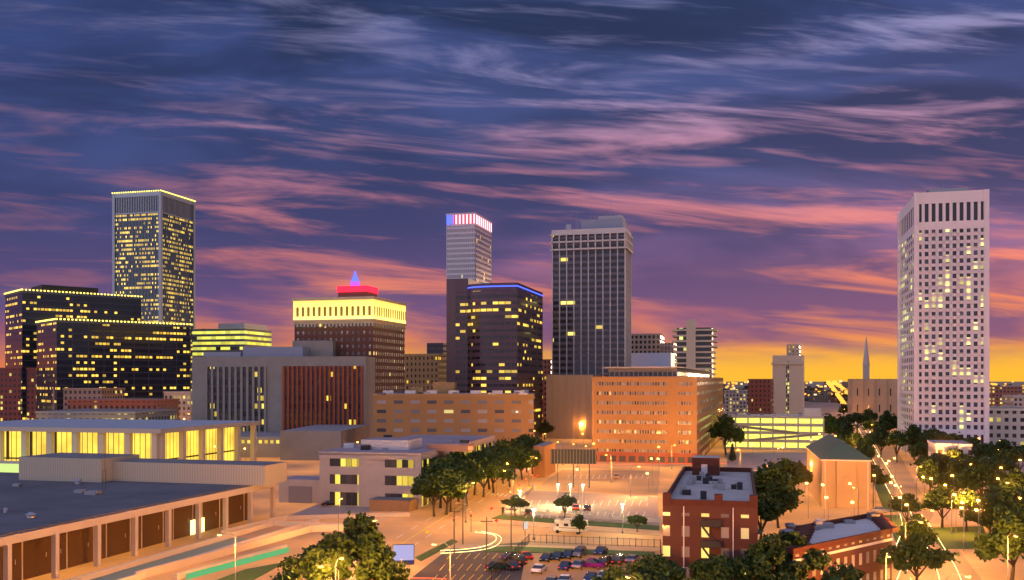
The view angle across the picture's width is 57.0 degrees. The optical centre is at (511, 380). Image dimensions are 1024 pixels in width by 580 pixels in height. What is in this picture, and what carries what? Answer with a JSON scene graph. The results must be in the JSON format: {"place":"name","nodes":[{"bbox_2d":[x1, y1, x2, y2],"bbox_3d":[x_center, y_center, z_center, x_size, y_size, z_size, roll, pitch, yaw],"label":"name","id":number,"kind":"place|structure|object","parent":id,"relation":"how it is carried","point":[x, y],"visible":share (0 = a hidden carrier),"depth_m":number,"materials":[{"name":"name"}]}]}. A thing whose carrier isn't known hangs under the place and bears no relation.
{"place":"outdoors","nodes":[
{"label":"outdoors","id":0,"kind":"place"},
{"bbox_2d":[0,418,260,472],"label":"building","id":1,"kind":"structure","parent":0,"point":[176,439],"depth_m":348.57,"materials":[{"name":"yellow"}]},
{"bbox_2d":[112,190,195,390],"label":"skyscraper","id":2,"kind":"structure","parent":0,"point":[153,248],"depth_m":849.88,"materials":[{"name":"grey glass"}]},
{"bbox_2d":[217,563,278,579],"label":"concourse lawn","id":3,"kind":"structure","parent":0,"point":[254,573],"depth_m":165.44,"materials":[{"name":"green plant"}]},
{"bbox_2d":[409,542,527,579],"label":"parking lot","id":4,"kind":"structure","parent":0,"point":[431,569],"depth_m":170.36,"materials":[{"name":"grey asphalt"}]},
{"bbox_2d":[446,278,542,437],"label":"office tower","id":5,"kind":"structure","parent":0,"point":[494,336],"depth_m":514.76,"materials":[{"name":"brown stone"}]},
{"bbox_2d":[0,0,1023,381],"label":"sky","id":6,"kind":"structure","parent":0,"point":[759,160],"materials":[{"name":"purple"}]},
{"bbox_2d":[26,400,1023,579],"bbox_3d":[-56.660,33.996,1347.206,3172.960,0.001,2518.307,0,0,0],"label":"ground","id":7,"kind":"structure","parent":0,"point":[391,530],"depth_m":217.90,"materials":[{"name":"concrete"}]},
{"bbox_2d":[0,368,36,420],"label":"building","id":8,"kind":"structure","parent":7,"relation":"on","point":[10,394],"depth_m":602.62,"materials":[{"name":"red brick"}]},
{"bbox_2d":[4,285,141,419],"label":"office building","id":9,"kind":"structure","parent":7,"relation":"on","point":[25,309],"depth_m":616.55,"materials":[{"name":"black glass"}]},
{"bbox_2d":[52,388,124,409],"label":"building","id":10,"kind":"structure","parent":7,"relation":"on","point":[77,393],"depth_m":562.12,"materials":[{"name":"beige"}]},
{"bbox_2d":[35,409,176,419],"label":"building","id":11,"kind":"structure","parent":7,"relation":"on","point":[159,414],"depth_m":423.92,"materials":[{"name":"beige concrete"}]},
{"bbox_2d":[35,318,191,410],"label":"office building","id":12,"kind":"structure","parent":7,"relation":"on","point":[144,360],"depth_m":583.70,"materials":[{"name":"black glass"}]},
{"bbox_2d":[67,398,179,419],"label":"building","id":13,"kind":"structure","parent":7,"relation":"on","point":[127,403],"depth_m":503.34,"materials":[{"name":"brown brick"}]},
{"bbox_2d":[0,453,342,579],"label":"convention hall","id":14,"kind":"structure","parent":7,"relation":"on","point":[60,511],"depth_m":201.04,"materials":[{"name":"beige concrete"}]},
{"bbox_2d":[163,391,191,419],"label":"building","id":15,"kind":"structure","parent":7,"relation":"on","point":[185,405],"depth_m":600.58,"materials":[{"name":"grey concrete"}]},
{"bbox_2d":[193,323,269,356],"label":"office building","id":16,"kind":"structure","parent":7,"relation":"on","point":[230,337],"depth_m":706.98,"materials":[{"name":"yellow glass"}]},
{"bbox_2d":[134,512,409,579],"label":"concourse ramp","id":17,"kind":"structure","parent":7,"relation":"on","point":[209,568],"depth_m":183.69,"materials":[{"name":"beige concrete"}]},
{"bbox_2d":[192,330,374,459],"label":"courthouse","id":18,"kind":"structure","parent":7,"relation":"on","point":[304,400],"depth_m":461.72,"materials":[{"name":"grey concrete"}]},
{"bbox_2d":[277,545,354,579],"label":"tree","id":19,"kind":"object","parent":7,"relation":"on","point":[307,563],"visible":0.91,"depth_m":135.26,"materials":[{"name":"green plant"}]},
{"bbox_2d":[300,531,374,579],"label":"tree","id":20,"kind":"object","parent":7,"relation":"on","point":[341,543],"visible":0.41,"depth_m":143.92,"materials":[{"name":"green plant"}]},
{"bbox_2d":[292,271,406,393],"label":"brick hotel","id":21,"kind":"structure","parent":7,"relation":"on","point":[355,318],"depth_m":487.76,"materials":[{"name":"brick"}]},
{"bbox_2d":[321,510,386,567],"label":"tree","id":22,"kind":"object","parent":7,"relation":"on","point":[365,524],"visible":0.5,"depth_m":148.89,"materials":[{"name":"green plant"}]},
{"bbox_2d":[292,504,417,514],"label":"pavement","id":23,"kind":"structure","parent":7,"relation":"on","point":[317,509],"depth_m":246.37,"materials":[{"name":"concrete"}]},
{"bbox_2d":[351,543,409,579],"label":"tree","id":24,"kind":"object","parent":7,"relation":"on","point":[382,565],"visible":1,"depth_m":138.22,"materials":[{"name":"green plant"}]},
{"bbox_2d":[279,435,494,511],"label":"low-rise building","id":25,"kind":"structure","parent":7,"relation":"on","point":[376,478],"depth_m":254.63,"materials":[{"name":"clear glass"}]},
{"bbox_2d":[393,544,413,564],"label":"billboard","id":26,"kind":"object","parent":7,"relation":"on","point":[404,552],"visible":0.66,"depth_m":165.62,"materials":[{"name":"grey metal"}]},
{"bbox_2d":[405,354,445,391],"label":"building","id":27,"kind":"structure","parent":7,"relation":"on","point":[426,371],"depth_m":562.99,"materials":[{"name":"beige"}]},
{"bbox_2d":[410,473,451,516],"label":"tree","id":28,"kind":"object","parent":7,"relation":"on","point":[425,485],"visible":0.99,"depth_m":233.38,"materials":[{"name":"green plant"}]},
{"bbox_2d":[421,455,463,508],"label":"tree","id":29,"kind":"object","parent":7,"relation":"on","point":[440,462],"visible":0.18,"depth_m":249.06,"materials":[{"name":"green plant"}]},
{"bbox_2d":[421,467,472,514],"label":"tree","id":30,"kind":"object","parent":7,"relation":"on","point":[458,483],"visible":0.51,"depth_m":235.94,"materials":[{"name":"green plant"}]},
{"bbox_2d":[373,382,534,444],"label":"office building","id":31,"kind":"structure","parent":7,"relation":"on","point":[440,408],"depth_m":401.29,"materials":[{"name":"brown"}]},
{"bbox_2d":[446,212,491,282],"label":"skyscraper","id":32,"kind":"structure","parent":7,"relation":"on","point":[469,245],"depth_m":694.01,"materials":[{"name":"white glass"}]},
{"bbox_2d":[453,459,488,505],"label":"tree","id":33,"kind":"object","parent":7,"relation":"on","point":[474,472],"visible":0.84,"depth_m":252.41,"materials":[{"name":"green plant"}]},
{"bbox_2d":[476,457,507,496],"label":"tree","id":34,"kind":"object","parent":7,"relation":"on","point":[494,468],"visible":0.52,"depth_m":272.12,"materials":[{"name":"green plant"}]},
{"bbox_2d":[483,450,517,492],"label":"tree","id":35,"kind":"object","parent":7,"relation":"on","point":[498,457],"visible":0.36,"depth_m":283.09,"materials":[{"name":"green plant"}]},
{"bbox_2d":[504,447,533,486],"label":"tree","id":36,"kind":"object","parent":7,"relation":"on","point":[519,456],"visible":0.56,"depth_m":298.85,"materials":[{"name":"green plant"}]},
{"bbox_2d":[513,440,542,479],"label":"tree","id":37,"kind":"object","parent":7,"relation":"on","point":[535,461],"visible":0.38,"depth_m":321.93,"materials":[{"name":"green plant"}]},
{"bbox_2d":[533,442,555,477],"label":"brown annex","id":38,"kind":"object","parent":7,"relation":"on","point":[545,467],"visible":0.77,"depth_m":331.38,"materials":[{"name":"brown concrete"}]},
{"bbox_2d":[543,359,551,420],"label":"building","id":39,"kind":"structure","parent":7,"relation":"on","point":[547,366],"depth_m":600.89,"materials":[{"name":"brown brick"}]},
{"bbox_2d":[553,518,587,533],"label":"motorhome","id":40,"kind":"object","parent":7,"relation":"on","point":[562,525],"visible":0.79,"depth_m":208.92,"materials":[{"name":"beige metal"}]},
{"bbox_2d":[546,375,600,438],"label":"building","id":41,"kind":"structure","parent":7,"relation":"on","point":[568,406],"depth_m":548.45,"materials":[{"name":"beige concrete"}]},
{"bbox_2d":[491,534,661,579],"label":"iron fence","id":42,"kind":"object","parent":7,"relation":"on","point":[516,548],"visible":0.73,"depth_m":192.57,"materials":[{"name":"black metal"}]},
{"bbox_2d":[503,490,658,525],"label":"raised lot","id":43,"kind":"structure","parent":7,"relation":"on","point":[650,510],"depth_m":252.45,"materials":[{"name":"concrete"}]},
{"bbox_2d":[502,484,660,524],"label":"lot wall","id":44,"kind":"structure","parent":7,"relation":"on","point":[547,512],"depth_m":232.19,"materials":[{"name":"grey concrete"}]},
{"bbox_2d":[521,542,659,579],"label":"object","id":45,"kind":"object","parent":7,"relation":"on","point":[552,570],"visible":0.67,"depth_m":172.19,"materials":[{"name":"metal"}]},
{"bbox_2d":[550,209,632,376],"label":"skyscraper","id":46,"kind":"structure","parent":7,"relation":"on","point":[591,297],"depth_m":574.95,"materials":[{"name":"grey glass"}]},
{"bbox_2d":[534,470,659,494],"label":"plaza","id":47,"kind":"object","parent":7,"relation":"on","point":[621,484],"visible":1,"depth_m":314.02,"materials":[{"name":"concrete"}]},
{"bbox_2d":[551,449,595,487],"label":"billboard","id":48,"kind":"object","parent":47,"relation":"on","point":[573,456],"visible":1,"depth_m":298.50,"materials":[{"name":"grey metal"}]},
{"bbox_2d":[214,430,1020,550],"bbox_3d":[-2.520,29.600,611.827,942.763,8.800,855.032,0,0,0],"label":"distant lamp heads","id":49,"kind":"object","parent":7,"relation":"on","point":[893,485],"visible":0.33,"depth_m":247.37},
{"bbox_2d":[631,333,663,366],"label":"tan office","id":50,"kind":"structure","parent":7,"relation":"on","point":[647,343],"depth_m":702.95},
{"bbox_2d":[622,554,686,579],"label":"tree","id":51,"kind":"object","parent":7,"relation":"on","point":[662,566],"visible":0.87,"depth_m":134.90,"materials":[{"name":"green plant"}]},
{"bbox_2d":[592,367,722,463],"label":"office building","id":52,"kind":"structure","parent":7,"relation":"on","point":[643,414],"depth_m":387.73,"materials":[{"name":"brick"}]},
{"bbox_2d":[632,353,674,366],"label":"grey metal box","id":53,"kind":"object","parent":52,"relation":"on","point":[653,359],"visible":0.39,"depth_m":522.97,"materials":[{"name":"grey metal"}]},
{"bbox_2d":[590,458,726,467],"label":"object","id":54,"kind":"structure","parent":7,"relation":"on","point":[723,461],"depth_m":380.00,"materials":[{"name":"brown concrete"}]},
{"bbox_2d":[449,443,895,569],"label":"utility poles","id":55,"kind":"object","parent":7,"relation":"on","point":[511,509],"visible":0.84,"depth_m":188.37,"materials":[{"name":"brown wood"}]},
{"bbox_2d":[663,455,757,579],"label":"brick apartments","id":56,"kind":"structure","parent":7,"relation":"on","point":[710,505],"depth_m":142.47,"materials":[{"name":"red brick"}]},
{"bbox_2d":[688,552,756,579],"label":"tree","id":57,"kind":"object","parent":7,"relation":"on","point":[721,567],"visible":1,"depth_m":135.90,"materials":[{"name":"green plant"}]},
{"bbox_2d":[724,390,747,413],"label":"building","id":58,"kind":"structure","parent":7,"relation":"on","point":[735,401],"depth_m":903.56,"materials":[{"name":"grey"}]},
{"bbox_2d":[748,379,773,413],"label":"building","id":59,"kind":"structure","parent":7,"relation":"on","point":[760,395],"depth_m":703.05,"materials":[{"name":"red brick"}]},
{"bbox_2d":[725,453,806,473],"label":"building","id":60,"kind":"structure","parent":7,"relation":"on","point":[753,461],"depth_m":410.67,"materials":[{"name":"concrete"}]},
{"bbox_2d":[707,414,744,454],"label":"tree","id":61,"kind":"object","parent":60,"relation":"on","point":[725,429],"visible":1,"depth_m":427.91,"materials":[{"name":"green plant"}]},
{"bbox_2d":[757,493,786,540],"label":"tree","id":62,"kind":"object","parent":7,"relation":"on","point":[769,510],"visible":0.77,"depth_m":192.38,"materials":[{"name":"green plant"}]},
{"bbox_2d":[739,528,808,579],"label":"tree","id":63,"kind":"object","parent":7,"relation":"on","point":[766,556],"visible":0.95,"depth_m":136.24,"materials":[{"name":"green plant"}]},
{"bbox_2d":[753,459,804,496],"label":"tree","id":64,"kind":"object","parent":7,"relation":"on","point":[764,475],"visible":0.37,"depth_m":233.23,"materials":[{"name":"green plant"}]},
{"bbox_2d":[753,457,813,484],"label":"tree","id":65,"kind":"object","parent":7,"relation":"on","point":[804,474],"visible":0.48,"depth_m":254.18,"materials":[{"name":"green plant"}]},
{"bbox_2d":[765,481,803,527],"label":"tree","id":66,"kind":"object","parent":7,"relation":"on","point":[778,492],"visible":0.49,"depth_m":215.41,"materials":[{"name":"green plant"}]},
{"bbox_2d":[774,531,832,571],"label":"tree","id":67,"kind":"object","parent":7,"relation":"on","point":[817,560],"visible":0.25,"depth_m":142.28,"materials":[{"name":"green plant"}]},
{"bbox_2d":[758,512,898,579],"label":"brick corner block","id":68,"kind":"structure","parent":7,"relation":"on","point":[861,542],"depth_m":155.31,"materials":[{"name":"red brick"}]},
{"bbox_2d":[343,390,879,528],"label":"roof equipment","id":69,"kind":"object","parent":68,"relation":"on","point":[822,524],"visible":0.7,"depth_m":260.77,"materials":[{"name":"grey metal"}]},
{"bbox_2d":[805,561,865,579],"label":"tree","id":70,"kind":"object","parent":7,"relation":"on","point":[850,572],"visible":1,"depth_m":123.73,"materials":[{"name":"green plant"}]},
{"bbox_2d":[806,434,871,508],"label":"building","id":71,"kind":"structure","parent":7,"relation":"on","point":[836,466],"depth_m":251.32,"materials":[{"name":"paint"}]},
{"bbox_2d":[824,419,857,434],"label":"tree","id":72,"kind":"object","parent":7,"relation":"on","point":[832,426],"visible":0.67,"depth_m":470.96,"materials":[{"name":"green plant"}]},
{"bbox_2d":[848,337,896,419],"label":"church","id":73,"kind":"structure","parent":7,"relation":"on","point":[878,396],"depth_m":816.38,"materials":[{"name":"beige stone"}]},
{"bbox_2d":[872,413,896,445],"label":"tree","id":74,"kind":"object","parent":7,"relation":"on","point":[888,422],"visible":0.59,"depth_m":485.58,"materials":[{"name":"green plant"}]},
{"bbox_2d":[918,428,948,444],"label":"tree","id":75,"kind":"object","parent":7,"relation":"on","point":[926,435],"visible":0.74,"depth_m":398.87,"materials":[{"name":"green plant"}]},
{"bbox_2d":[910,453,960,485],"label":"tree","id":76,"kind":"object","parent":7,"relation":"on","point":[943,460],"visible":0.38,"depth_m":287.37,"materials":[{"name":"green plant"}]},
{"bbox_2d":[897,187,988,457],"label":"white grid tower","id":77,"kind":"structure","parent":7,"relation":"on","point":[942,309],"depth_m":412.26,"materials":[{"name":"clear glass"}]},
{"bbox_2d":[927,440,972,476],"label":"white shop","id":78,"kind":"structure","parent":7,"relation":"on","point":[938,446],"depth_m":329.35,"materials":[{"name":"white"}]},
{"bbox_2d":[935,458,969,492],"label":"tree","id":79,"kind":"object","parent":7,"relation":"on","point":[947,479],"visible":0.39,"depth_m":263.77,"materials":[{"name":"green plant"}]},
{"bbox_2d":[954,458,1009,495],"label":"tree","id":80,"kind":"object","parent":7,"relation":"on","point":[972,477],"visible":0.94,"depth_m":250.31,"materials":[{"name":"green plant"}]},
{"bbox_2d":[958,493,1006,532],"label":"tree","id":81,"kind":"object","parent":7,"relation":"on","point":[986,517],"visible":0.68,"depth_m":199.69,"materials":[{"name":"green plant"}]},
{"bbox_2d":[973,510,1023,579],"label":"tree","id":82,"kind":"object","parent":7,"relation":"on","point":[991,545],"visible":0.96,"depth_m":158.42,"materials":[{"name":"green plant"}]},
{"bbox_2d":[981,453,1018,471],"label":"tree","id":83,"kind":"object","parent":7,"relation":"on","point":[998,461],"visible":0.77,"depth_m":287.13,"materials":[{"name":"green plant"}]},
{"bbox_2d":[986,459,1023,473],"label":"lot","id":84,"kind":"structure","parent":7,"relation":"on","point":[1020,464],"depth_m":372.46,"materials":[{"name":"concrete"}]},
{"bbox_2d":[972,442,1002,462],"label":"tree","id":85,"kind":"object","parent":84,"relation":"on","point":[986,449],"visible":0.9,"depth_m":338.36,"materials":[{"name":"green plant"}]},
{"bbox_2d":[989,406,1023,448],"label":"building","id":86,"kind":"structure","parent":7,"relation":"on","point":[1006,422],"depth_m":427.67,"materials":[{"name":"beige concrete"}]},
{"bbox_2d":[989,386,1023,405],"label":"building","id":87,"kind":"structure","parent":7,"relation":"on","point":[996,393],"depth_m":896.84,"materials":[{"name":"brown"}]},
{"bbox_2d":[993,497,1023,519],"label":"tree","id":88,"kind":"object","parent":7,"relation":"on","point":[1017,504],"visible":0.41,"depth_m":186.23,"materials":[{"name":"green plant"}]},
{"bbox_2d":[998,468,1023,491],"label":"tree","id":89,"kind":"object","parent":7,"relation":"on","point":[1016,476],"visible":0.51,"depth_m":235.81,"materials":[{"name":"green plant"}]},
{"bbox_2d":[999,444,1023,469],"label":"tree","id":90,"kind":"object","parent":7,"relation":"on","point":[1015,454],"visible":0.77,"depth_m":323.06,"materials":[{"name":"green plant"}]},
{"bbox_2d":[451,544,659,550],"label":"pavement","id":91,"kind":"structure","parent":0,"point":[628,548],"depth_m":191.12,"materials":[{"name":"beige concrete"}]},
{"bbox_2d":[482,546,654,555],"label":"lawn","id":92,"kind":"structure","parent":0,"point":[541,550],"depth_m":187.70,"materials":[{"name":"green plant"}]},
{"bbox_2d":[482,519,658,535],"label":"pavement","id":93,"kind":"structure","parent":0,"point":[595,528],"depth_m":215.65,"materials":[{"name":"beige concrete"}]},
{"bbox_2d":[492,514,658,529],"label":"lawn","id":94,"kind":"structure","parent":0,"point":[590,523],"depth_m":224.59,"materials":[{"name":"green plant"}]},
{"bbox_2d":[672,320,717,376],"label":"balcony tower","id":95,"kind":"structure","parent":0,"point":[695,346],"depth_m":662.74,"materials":[{"name":"white concrete"}]},
{"bbox_2d":[723,408,823,450],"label":"parking garage","id":96,"kind":"structure","parent":0,"point":[780,431],"depth_m":460.43,"materials":[{"name":"brown"}]},
{"bbox_2d":[771,344,803,413],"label":"tower building","id":97,"kind":"structure","parent":0,"point":[788,373],"depth_m":764.24,"materials":[{"name":"beige concrete"}]},
{"bbox_2d":[723,382,1023,389],"bbox_3d":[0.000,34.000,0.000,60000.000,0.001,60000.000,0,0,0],"label":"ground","id":98,"kind":"structure","parent":0,"point":[813,384],"depth_m":8052.25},
{"bbox_2d":[723,382,1011,402],"bbox_3d":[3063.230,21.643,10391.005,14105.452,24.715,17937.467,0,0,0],"label":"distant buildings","id":99,"kind":"structure","parent":98,"relation":"on","point":[819,397],"depth_m":1672.10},
{"bbox_2d":[724,380,1013,403],"bbox_3d":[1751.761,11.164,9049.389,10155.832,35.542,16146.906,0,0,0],"label":"distant city lights","id":100,"kind":"object","parent":99,"relation":"on","point":[830,384],"visible":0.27,"depth_m":2758.97},
{"bbox_2d":[917,457,949,489],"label":"tree","id":101,"kind":"object","parent":98,"relation":"on","point":[927,470],"visible":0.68,"depth_m":278.28,"materials":[{"name":"green plant"}]},
{"bbox_2d":[885,515,906,544],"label":"lawn","id":102,"kind":"structure","parent":0,"point":[895,519],"depth_m":224.73,"materials":[{"name":"green plant"}]},
{"bbox_2d":[887,493,925,521],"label":"tree","id":103,"kind":"object","parent":102,"relation":"on","point":[899,505],"visible":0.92,"depth_m":209.81,"materials":[{"name":"green plant"}]},
{"bbox_2d":[846,397,981,579],"bbox_3d":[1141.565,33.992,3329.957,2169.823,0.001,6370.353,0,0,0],"label":"street","id":104,"kind":"structure","parent":0,"point":[905,479],"depth_m":240.82,"materials":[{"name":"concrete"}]},
{"bbox_2d":[864,425,889,457],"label":"tree","id":105,"kind":"object","parent":104,"relation":"on","point":[878,436],"visible":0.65,"depth_m":408.78,"materials":[{"name":"green plant"}]},
{"bbox_2d":[883,430,911,461],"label":"tree","id":106,"kind":"object","parent":104,"relation":"on","point":[898,438],"visible":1,"depth_m":387.57,"materials":[{"name":"green plant"}]},
{"bbox_2d":[896,513,938,546],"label":"tree","id":107,"kind":"object","parent":104,"relation":"on","point":[914,527],"visible":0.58,"depth_m":176.77,"materials":[{"name":"green plant"}]},
{"bbox_2d":[875,532,960,579],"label":"tree","id":108,"kind":"object","parent":104,"relation":"on","point":[916,550],"visible":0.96,"depth_m":151.71,"materials":[{"name":"green plant"}]},
{"bbox_2d":[921,485,955,527],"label":"tree","id":109,"kind":"object","parent":104,"relation":"on","point":[935,498],"visible":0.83,"depth_m":215.63,"materials":[{"name":"green plant"}]},
{"bbox_2d":[928,508,983,526],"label":"pavement","id":110,"kind":"structure","parent":0,"point":[935,520],"depth_m":227.98,"materials":[{"name":"beige concrete"}]},
{"bbox_2d":[930,526,984,548],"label":"lawn","id":111,"kind":"structure","parent":0,"point":[947,539],"depth_m":204.56,"materials":[{"name":"green plant"}]},
{"bbox_2d":[945,489,981,531],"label":"tree","id":112,"kind":"object","parent":111,"relation":"on","point":[969,499],"visible":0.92,"depth_m":209.78,"materials":[{"name":"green plant"}]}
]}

